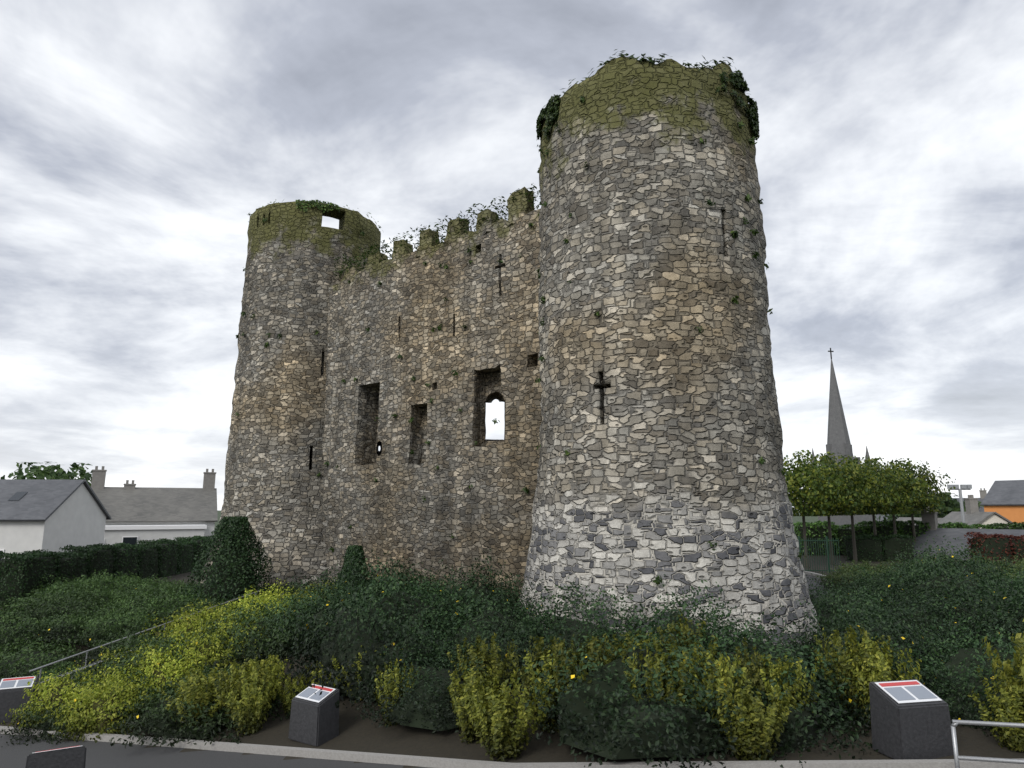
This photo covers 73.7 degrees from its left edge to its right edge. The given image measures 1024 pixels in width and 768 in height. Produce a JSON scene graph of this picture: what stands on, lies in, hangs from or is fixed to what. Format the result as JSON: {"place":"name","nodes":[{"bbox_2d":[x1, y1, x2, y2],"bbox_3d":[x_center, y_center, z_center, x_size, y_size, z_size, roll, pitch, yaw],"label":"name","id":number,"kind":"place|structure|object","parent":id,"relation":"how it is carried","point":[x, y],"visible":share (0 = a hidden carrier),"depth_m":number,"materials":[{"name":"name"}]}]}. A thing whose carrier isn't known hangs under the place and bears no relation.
{"place":"outdoors","nodes":[
{"label":"outdoors","id":0,"kind":"place"},
{"bbox_2d":[201,201,380,592],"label":"castle tower","id":1,"kind":"structure","parent":0,"point":[273,469],"depth_m":32.62,"materials":[{"name":"grey stone"}]},
{"bbox_2d":[0,510,1023,767],"bbox_3d":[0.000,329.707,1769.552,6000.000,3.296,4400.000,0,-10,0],"label":"ground","id":2,"kind":"structure","parent":0,"point":[364,734],"depth_m":13.76,"materials":[{"name":"soil"}]},
{"bbox_2d":[0,676,38,723],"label":"information plinth","id":3,"kind":"structure","parent":2,"relation":"on","point":[12,690],"depth_m":17.95,"materials":[{"name":"stone"}]},
{"bbox_2d":[0,549,62,605],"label":"boundary hedge","id":4,"kind":"object","parent":2,"relation":"on","point":[24,572],"visible":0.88,"depth_m":29.32,"materials":[{"name":"green plant"}]},
{"bbox_2d":[0,690,79,746],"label":"groundcover shrub","id":5,"kind":"object","parent":2,"relation":"on","point":[45,726],"visible":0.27,"depth_m":16.28,"materials":[{"name":"green plant"}]},
{"bbox_2d":[0,601,87,652],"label":"groundcover shrub","id":6,"kind":"object","parent":2,"relation":"on","point":[10,633],"visible":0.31,"depth_m":23.21,"materials":[{"name":"green plant"}]},
{"bbox_2d":[0,634,91,678],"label":"groundcover shrub","id":7,"kind":"object","parent":2,"relation":"on","point":[21,665],"visible":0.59,"depth_m":20.99,"materials":[{"name":"green plant"}]},
{"bbox_2d":[0,462,92,485],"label":"tree","id":8,"kind":"object","parent":2,"relation":"on","point":[47,473],"visible":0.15,"depth_m":77.30,"materials":[{"name":"green plant"}]},
{"bbox_2d":[1,660,104,728],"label":"lime shrub","id":9,"kind":"object","parent":2,"relation":"on","point":[56,699],"visible":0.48,"depth_m":17.16,"materials":[{"name":"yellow plant"}]},
{"bbox_2d":[0,479,110,559],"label":"house","id":10,"kind":"structure","parent":2,"relation":"on","point":[50,515],"depth_m":45.05,"materials":[{"name":"paint"}]},
{"bbox_2d":[25,746,86,767],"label":"information plinth","id":11,"kind":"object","parent":2,"relation":"on","point":[71,757],"visible":1,"depth_m":12.26,"materials":[{"name":"stone"}]},
{"bbox_2d":[0,583,122,627],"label":"groundcover shrub","id":12,"kind":"object","parent":2,"relation":"on","point":[71,600],"visible":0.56,"depth_m":25.46,"materials":[{"name":"green plant"}]},
{"bbox_2d":[39,550,95,582],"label":"boundary hedge","id":13,"kind":"object","parent":2,"relation":"on","point":[74,563],"visible":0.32,"depth_m":32.41,"materials":[{"name":"green plant"}]},
{"bbox_2d":[19,603,147,644],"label":"groundcover shrub","id":14,"kind":"object","parent":2,"relation":"on","point":[59,628],"visible":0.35,"depth_m":23.16,"materials":[{"name":"green plant"}]},
{"bbox_2d":[17,569,150,598],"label":"groundcover shrub","id":15,"kind":"object","parent":2,"relation":"on","point":[104,578],"visible":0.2,"depth_m":30.92,"materials":[{"name":"green plant"}]},
{"bbox_2d":[58,543,119,578],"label":"boundary hedge","id":16,"kind":"object","parent":2,"relation":"on","point":[104,557],"visible":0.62,"depth_m":34.62,"materials":[{"name":"green plant"}]},
{"bbox_2d":[48,664,153,741],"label":"lime shrub","id":17,"kind":"object","parent":2,"relation":"on","point":[80,718],"visible":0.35,"depth_m":16.17,"materials":[{"name":"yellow plant"}]},
{"bbox_2d":[49,607,154,644],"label":"groundcover shrub","id":18,"kind":"object","parent":2,"relation":"on","point":[82,636],"visible":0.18,"depth_m":22.80,"materials":[{"name":"green plant"}]},
{"bbox_2d":[53,676,154,742],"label":"lime shrub","id":19,"kind":"object","parent":2,"relation":"on","point":[102,722],"visible":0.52,"depth_m":15.97,"materials":[{"name":"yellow plant"}]},
{"bbox_2d":[60,626,169,667],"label":"groundcover shrub","id":20,"kind":"object","parent":2,"relation":"on","point":[95,653],"visible":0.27,"depth_m":21.32,"materials":[{"name":"green plant"}]},
{"bbox_2d":[61,597,182,647],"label":"groundcover shrub","id":21,"kind":"object","parent":2,"relation":"on","point":[117,622],"visible":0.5,"depth_m":22.86,"materials":[{"name":"green plant"}]},
{"bbox_2d":[107,542,144,580],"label":"boundary hedge","id":22,"kind":"object","parent":2,"relation":"on","point":[127,556],"visible":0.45,"depth_m":37.14,"materials":[{"name":"green plant"}]},
{"bbox_2d":[57,628,229,698],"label":"groundcover shrub","id":23,"kind":"object","parent":2,"relation":"on","point":[149,642],"visible":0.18,"depth_m":18.88,"materials":[{"name":"green plant"}]},
{"bbox_2d":[135,543,162,579],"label":"boundary hedge","id":24,"kind":"object","parent":2,"relation":"on","point":[150,560],"visible":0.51,"depth_m":39.36,"materials":[{"name":"green plant"}]},
{"bbox_2d":[93,591,214,630],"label":"groundcover shrub","id":25,"kind":"object","parent":2,"relation":"on","point":[164,596],"visible":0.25,"depth_m":24.58,"materials":[{"name":"green plant"}]},
{"bbox_2d":[91,466,217,545],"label":"long white house","id":26,"kind":"structure","parent":2,"relation":"on","point":[142,513],"depth_m":60.53,"materials":[{"name":"tile"}]},
{"bbox_2d":[135,538,182,577],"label":"boundary hedge","id":27,"kind":"object","parent":2,"relation":"on","point":[169,557],"visible":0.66,"depth_m":41.52,"materials":[{"name":"green plant"}]},
{"bbox_2d":[127,639,204,699],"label":"lime shrub","id":28,"kind":"object","parent":2,"relation":"on","point":[157,673],"visible":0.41,"depth_m":17.62,"materials":[{"name":"green plant"}]},
{"bbox_2d":[157,661,229,727],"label":"golden shrub","id":29,"kind":"object","parent":2,"relation":"on","point":[195,693],"visible":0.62,"depth_m":15.39,"materials":[{"name":"green plant"}]},
{"bbox_2d":[102,662,290,748],"bbox_3d":[-7.127,7.484,16.368,5.102,1.226,5.020,-3,-11,15],"label":"groundcover shrub","id":30,"kind":"object","parent":2,"relation":"on","point":[152,720],"visible":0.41,"depth_m":15.17,"materials":[{"name":"green plant"}]},
{"bbox_2d":[170,623,258,669],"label":"lime shrub","id":31,"kind":"object","parent":2,"relation":"on","point":[207,647],"visible":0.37,"depth_m":18.87,"materials":[{"name":"green plant"}]},
{"bbox_2d":[181,516,278,606],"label":"tall bush","id":32,"kind":"object","parent":2,"relation":"on","point":[231,573],"visible":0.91,"depth_m":26.87,"materials":[{"name":"green plant"}]},
{"bbox_2d":[210,658,277,730],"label":"golden shrub","id":33,"kind":"object","parent":2,"relation":"on","point":[223,688],"visible":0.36,"depth_m":15.34,"materials":[{"name":"green plant"}]},
{"bbox_2d":[171,600,320,669],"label":"groundcover shrub","id":34,"kind":"object","parent":2,"relation":"on","point":[262,645],"visible":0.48,"depth_m":19.33,"materials":[{"name":"green plant"}]},
{"bbox_2d":[224,659,283,736],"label":"golden shrub","id":35,"kind":"object","parent":2,"relation":"on","point":[254,703],"visible":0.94,"depth_m":15.05,"materials":[{"name":"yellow plant"}]},
{"bbox_2d":[253,583,358,662],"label":"potentilla shrub","id":36,"kind":"object","parent":2,"relation":"on","point":[294,612],"visible":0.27,"depth_m":20.32,"materials":[{"name":"green plant"}]},
{"bbox_2d":[288,684,338,746],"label":"information plinth","id":37,"kind":"structure","parent":2,"relation":"on","point":[314,719],"depth_m":14.31,"materials":[{"name":"stone"}]},
{"bbox_2d":[333,545,368,590],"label":"upright bush","id":38,"kind":"object","parent":2,"relation":"on","point":[351,549],"visible":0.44,"depth_m":25.32,"materials":[{"name":"green plant"}]},
{"bbox_2d":[268,566,463,707],"bbox_3d":[-3.409,6.200,17.364,5.332,2.949,6.082,6,-12,-28],"label":"potentilla shrub","id":39,"kind":"object","parent":2,"relation":"on","point":[346,641],"visible":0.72,"depth_m":16.46,"materials":[{"name":"green plant"}]},
{"bbox_2d":[304,548,439,596],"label":"potentilla shrub","id":40,"kind":"object","parent":2,"relation":"on","point":[366,566],"visible":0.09,"depth_m":24.27,"materials":[{"name":"green plant"}]},
{"bbox_2d":[283,554,482,671],"bbox_3d":[-3.228,6.271,19.157,5.443,2.914,5.905,0,-10,1],"label":"potentilla shrub","id":41,"kind":"object","parent":2,"relation":"on","point":[398,598],"visible":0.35,"depth_m":18.25,"materials":[{"name":"green plant"}]},
{"bbox_2d":[373,658,421,726],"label":"golden shrub","id":42,"kind":"object","parent":2,"relation":"on","point":[388,688],"visible":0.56,"depth_m":14.59,"materials":[{"name":"green plant"}]},
{"bbox_2d":[355,607,494,682],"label":"potentilla shrub","id":43,"kind":"object","parent":2,"relation":"on","point":[440,635],"visible":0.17,"depth_m":16.89,"materials":[{"name":"green plant"}]},
{"bbox_2d":[321,187,541,598],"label":"castle curtain wall","id":44,"kind":"structure","parent":2,"relation":"on","point":[490,352],"depth_m":27.74,"materials":[{"name":"grey stone"}]},
{"bbox_2d":[234,87,806,585],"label":"ivy tufts","id":45,"kind":"object","parent":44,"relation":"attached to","point":[734,235],"visible":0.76,"depth_m":27.66,"materials":[{"name":"plant"}]},
{"bbox_2d":[340,636,522,733],"bbox_3d":[-1.541,6.508,15.178,4.212,1.551,4.316,10,-14,-43],"label":"potentilla shrub","id":46,"kind":"object","parent":2,"relation":"on","point":[424,702],"visible":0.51,"depth_m":14.32,"materials":[{"name":"green plant"}]},
{"bbox_2d":[417,549,536,629],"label":"potentilla shrub","id":47,"kind":"object","parent":2,"relation":"on","point":[483,589],"visible":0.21,"depth_m":20.66,"materials":[{"name":"green plant"}]},
{"bbox_2d":[447,662,510,743],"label":"golden shrub","id":48,"kind":"object","parent":2,"relation":"on","point":[464,723],"visible":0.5,"depth_m":13.36,"materials":[{"name":"green plant"}]},
{"bbox_2d":[447,633,520,698],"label":"golden shrub","id":49,"kind":"object","parent":2,"relation":"on","point":[485,658],"visible":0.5,"depth_m":14.93,"materials":[{"name":"green plant"}]},
{"bbox_2d":[417,579,562,668],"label":"potentilla shrub","id":50,"kind":"object","parent":2,"relation":"on","point":[467,629],"visible":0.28,"depth_m":17.71,"materials":[{"name":"green plant"}]},
{"bbox_2d":[459,670,550,761],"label":"golden shrub","id":51,"kind":"object","parent":2,"relation":"on","point":[499,725],"visible":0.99,"depth_m":12.44,"materials":[{"name":"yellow plant"}]},
{"bbox_2d":[444,606,573,688],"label":"potentilla shrub","id":52,"kind":"object","parent":2,"relation":"on","point":[502,641],"visible":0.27,"depth_m":16.54,"materials":[{"name":"green plant"}]},
{"bbox_2d":[0,726,1023,767],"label":"path kerb","id":53,"kind":"structure","parent":2,"relation":"on","point":[407,760],"depth_m":12.11,"materials":[{"name":"concrete"}]},
{"bbox_2d":[521,645,584,733],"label":"golden shrub","id":54,"kind":"object","parent":2,"relation":"on","point":[549,664],"visible":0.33,"depth_m":13.28,"materials":[{"name":"green plant"}]},
{"bbox_2d":[509,634,597,732],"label":"golden shrub","id":55,"kind":"object","parent":2,"relation":"on","point":[560,646],"visible":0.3,"depth_m":13.61,"materials":[{"name":"green plant"}]},
{"bbox_2d":[490,577,654,664],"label":"potentilla shrub","id":56,"kind":"object","parent":2,"relation":"on","point":[567,632],"visible":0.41,"depth_m":17.21,"materials":[{"name":"green plant"}]},
{"bbox_2d":[553,634,630,671],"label":"golden shrub","id":57,"kind":"object","parent":2,"relation":"on","point":[596,650],"visible":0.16,"depth_m":13.62,"materials":[{"name":"green plant"}]},
{"bbox_2d":[509,599,789,767],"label":"potentilla shrub","id":58,"kind":"object","parent":2,"relation":"on","point":[605,714],"visible":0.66,"depth_m":12.02,"materials":[{"name":"green plant"}]},
{"bbox_2d":[624,643,710,711],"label":"golden shrub","id":59,"kind":"object","parent":2,"relation":"on","point":[663,681],"visible":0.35,"depth_m":12.38,"materials":[{"name":"green plant"}]},
{"bbox_2d":[581,574,774,659],"bbox_3d":[3.734,5.852,16.293,5.217,2.534,4.809,-9,-14,40],"label":"potentilla shrub","id":60,"kind":"object","parent":2,"relation":"on","point":[684,604],"visible":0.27,"depth_m":16.19,"materials":[{"name":"green plant"}]},
{"bbox_2d":[643,609,720,661],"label":"golden shrub","id":61,"kind":"object","parent":2,"relation":"on","point":[686,628],"visible":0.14,"depth_m":14.54,"materials":[{"name":"green plant"}]},
{"bbox_2d":[655,640,739,706],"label":"golden shrub","id":62,"kind":"object","parent":2,"relation":"on","point":[711,677],"visible":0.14,"depth_m":12.74,"materials":[{"name":"green plant"}]},
{"bbox_2d":[681,650,748,733],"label":"golden shrub","id":63,"kind":"object","parent":2,"relation":"on","point":[720,680],"visible":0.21,"depth_m":12.31,"materials":[{"name":"green plant"}]},
{"bbox_2d":[715,637,778,703],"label":"golden shrub","id":64,"kind":"object","parent":2,"relation":"on","point":[756,680],"visible":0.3,"depth_m":12.83,"materials":[{"name":"green plant"}]},
{"bbox_2d":[704,679,797,760],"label":"golden shrub","id":65,"kind":"object","parent":2,"relation":"on","point":[750,749],"visible":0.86,"depth_m":11.46,"materials":[{"name":"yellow plant"}]},
{"bbox_2d":[645,606,870,740],"bbox_3d":[5.023,5.718,14.118,4.989,1.942,5.412,-5,-11,24],"label":"potentilla shrub","id":66,"kind":"object","parent":2,"relation":"on","point":[780,651],"visible":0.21,"depth_m":13.33,"materials":[{"name":"green plant"}]},
{"bbox_2d":[642,602,878,767],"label":"potentilla shrub","id":67,"kind":"object","parent":2,"relation":"on","point":[811,731],"visible":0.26,"depth_m":12.19,"materials":[{"name":"green plant"}]},
{"bbox_2d":[755,652,821,712],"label":"golden shrub","id":68,"kind":"object","parent":2,"relation":"on","point":[773,673],"visible":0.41,"depth_m":12.51,"materials":[{"name":"green plant"}]},
{"bbox_2d":[793,520,839,555],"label":"laurel hedge","id":69,"kind":"object","parent":2,"relation":"on","point":[816,530],"visible":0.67,"depth_m":51.52,"materials":[{"name":"green plant"}]},
{"bbox_2d":[783,450,856,566],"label":"pleached lime tree","id":70,"kind":"object","parent":2,"relation":"on","point":[809,482],"visible":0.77,"depth_m":41.82,"materials":[{"name":"green plant"}]},
{"bbox_2d":[787,453,884,564],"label":"pleached lime tree","id":71,"kind":"object","parent":2,"relation":"on","point":[849,484],"visible":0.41,"depth_m":43.66,"materials":[{"name":"green plant"}]},
{"bbox_2d":[812,348,872,525],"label":"church","id":72,"kind":"structure","parent":2,"relation":"on","point":[838,439],"depth_m":179.15,"materials":[{"name":"stone"}]},
{"bbox_2d":[812,624,896,720],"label":"golden shrub","id":73,"kind":"object","parent":2,"relation":"on","point":[851,638],"visible":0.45,"depth_m":13.18,"materials":[{"name":"green plant"}]},
{"bbox_2d":[814,558,895,591],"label":"olive shrub","id":74,"kind":"object","parent":2,"relation":"on","point":[828,576],"visible":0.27,"depth_m":31.56,"materials":[{"name":"green plant"}]},
{"bbox_2d":[820,454,900,561],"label":"pleached lime tree","id":75,"kind":"object","parent":2,"relation":"on","point":[868,482],"visible":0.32,"depth_m":45.44,"materials":[{"name":"green plant"}]},
{"bbox_2d":[841,533,887,561],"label":"clipped hedge","id":76,"kind":"object","parent":2,"relation":"on","point":[869,547],"visible":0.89,"depth_m":46.35,"materials":[{"name":"green plant"}]},
{"bbox_2d":[812,576,921,629],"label":"potentilla shrub","id":77,"kind":"object","parent":2,"relation":"on","point":[848,600],"visible":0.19,"depth_m":21.82,"materials":[{"name":"green plant"}]},
{"bbox_2d":[782,606,960,687],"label":"potentilla shrub","id":78,"kind":"object","parent":2,"relation":"on","point":[879,632],"visible":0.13,"depth_m":15.24,"materials":[{"name":"green plant"}]},
{"bbox_2d":[785,586,967,669],"bbox_3d":[8.496,6.241,16.791,4.354,2.389,4.250,1,-10,-5],"label":"potentilla shrub","id":79,"kind":"object","parent":2,"relation":"on","point":[851,611],"visible":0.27,"depth_m":16.68,"materials":[{"name":"green plant"}]},
{"bbox_2d":[835,636,921,724],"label":"golden shrub","id":80,"kind":"object","parent":2,"relation":"on","point":[880,663],"visible":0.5,"depth_m":12.84,"materials":[{"name":"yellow plant"}]},
{"bbox_2d":[843,456,920,535],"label":"pleached lime tree","id":81,"kind":"object","parent":2,"relation":"on","point":[895,484],"visible":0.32,"depth_m":47.19,"materials":[{"name":"green plant"}]},
{"bbox_2d":[797,624,976,735],"bbox_3d":[7.169,5.982,13.912,3.863,1.905,3.958,-8,-13,39],"label":"potentilla shrub","id":82,"kind":"object","parent":2,"relation":"on","point":[925,668],"visible":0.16,"depth_m":13.33,"materials":[{"name":"green plant"}]},
{"bbox_2d":[872,534,917,561],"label":"clipped hedge","id":83,"kind":"object","parent":2,"relation":"on","point":[892,544],"visible":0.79,"depth_m":46.32,"materials":[{"name":"green plant"}]},
{"bbox_2d":[868,458,938,537],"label":"pleached lime tree","id":84,"kind":"object","parent":2,"relation":"on","point":[915,483],"visible":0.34,"depth_m":48.92,"materials":[{"name":"green plant"}]},
{"bbox_2d":[869,679,953,759],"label":"information plinth","id":85,"kind":"structure","parent":2,"relation":"on","point":[910,719],"depth_m":11.22,"materials":[{"name":"stone"}]},
{"bbox_2d":[887,460,955,541],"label":"pleached lime tree","id":86,"kind":"object","parent":2,"relation":"on","point":[926,476],"visible":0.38,"depth_m":50.82,"materials":[{"name":"green plant"}]},
{"bbox_2d":[843,581,1009,647],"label":"potentilla shrub","id":87,"kind":"object","parent":2,"relation":"on","point":[932,610],"visible":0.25,"depth_m":19.28,"materials":[{"name":"green plant"}]},
{"bbox_2d":[855,544,1011,609],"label":"potentilla shrub","id":88,"kind":"object","parent":2,"relation":"on","point":[942,579],"visible":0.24,"depth_m":22.73,"materials":[{"name":"green plant"}]},
{"bbox_2d":[886,535,1019,583],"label":"potentilla shrub","id":89,"kind":"object","parent":2,"relation":"on","point":[993,570],"visible":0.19,"depth_m":27.74,"materials":[{"name":"green plant"}]},
{"bbox_2d":[898,603,1023,734],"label":"potentilla shrub","id":90,"kind":"object","parent":2,"relation":"on","point":[972,658],"visible":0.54,"depth_m":13.36,"materials":[{"name":"green plant"}]},
{"bbox_2d":[926,669,1001,733],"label":"potentilla shrub","id":91,"kind":"object","parent":2,"relation":"on","point":[965,714],"visible":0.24,"depth_m":12.73,"materials":[{"name":"green plant"}]},
{"bbox_2d":[912,507,1023,559],"bbox_3d":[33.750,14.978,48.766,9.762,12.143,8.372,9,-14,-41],"label":"wall","id":92,"kind":"structure","parent":2,"relation":"on","point":[931,519],"depth_m":49.95,"materials":[{"name":"grey"}]},
{"bbox_2d":[919,571,1023,636],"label":"potentilla shrub","id":93,"kind":"object","parent":2,"relation":"on","point":[977,605],"visible":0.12,"depth_m":18.98,"materials":[{"name":"green plant"}]},
{"bbox_2d":[938,495,1012,528],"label":"cream town house","id":94,"kind":"structure","parent":2,"relation":"on","point":[973,514],"depth_m":65.85,"materials":[{"name":"stone"}]},
{"bbox_2d":[937,577,1023,653],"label":"potentilla shrub","id":95,"kind":"object","parent":2,"relation":"on","point":[991,626],"visible":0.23,"depth_m":16.94,"materials":[{"name":"green plant"}]},
{"bbox_2d":[939,564,1023,648],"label":"potentilla shrub","id":96,"kind":"object","parent":2,"relation":"on","point":[1021,614],"visible":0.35,"depth_m":17.11,"materials":[{"name":"green plant"}]},
{"bbox_2d":[951,719,1023,767],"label":"guard rail","id":97,"kind":"object","parent":2,"relation":"on","point":[957,757],"depth_m":9.61,"materials":[{"name":"metal"}]},
{"bbox_2d":[964,532,1014,562],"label":"copper beech hedge","id":98,"kind":"object","parent":2,"relation":"on","point":[997,544],"visible":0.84,"depth_m":44.95,"materials":[{"name":"red plant"}]},
{"bbox_2d":[967,665,1023,751],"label":"golden shrub","id":99,"kind":"object","parent":2,"relation":"on","point":[1004,712],"visible":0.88,"depth_m":11.28,"materials":[{"name":"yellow plant"}]},
{"bbox_2d":[980,480,1023,523],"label":"house","id":100,"kind":"structure","parent":2,"relation":"on","point":[1004,498],"depth_m":73.12,"materials":[{"name":"paint"}]},
{"bbox_2d":[981,633,1023,714],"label":"golden shrub","id":101,"kind":"object","parent":2,"relation":"on","point":[1017,656],"visible":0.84,"depth_m":11.56,"materials":[{"name":"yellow plant"}]},
{"bbox_2d":[0,0,1023,509],"label":"sky","id":102,"kind":"structure","parent":0,"point":[140,140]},
{"bbox_2d":[518,56,821,648],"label":"castle tower","id":103,"kind":"structure","parent":0,"point":[661,421],"depth_m":20.02,"materials":[{"name":"grey stone"}]},
{"bbox_2d":[536,49,759,148],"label":"tower ivy","id":104,"kind":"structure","parent":103,"relation":"attached to","point":[737,78],"depth_m":22.38,"materials":[{"name":"plant"}]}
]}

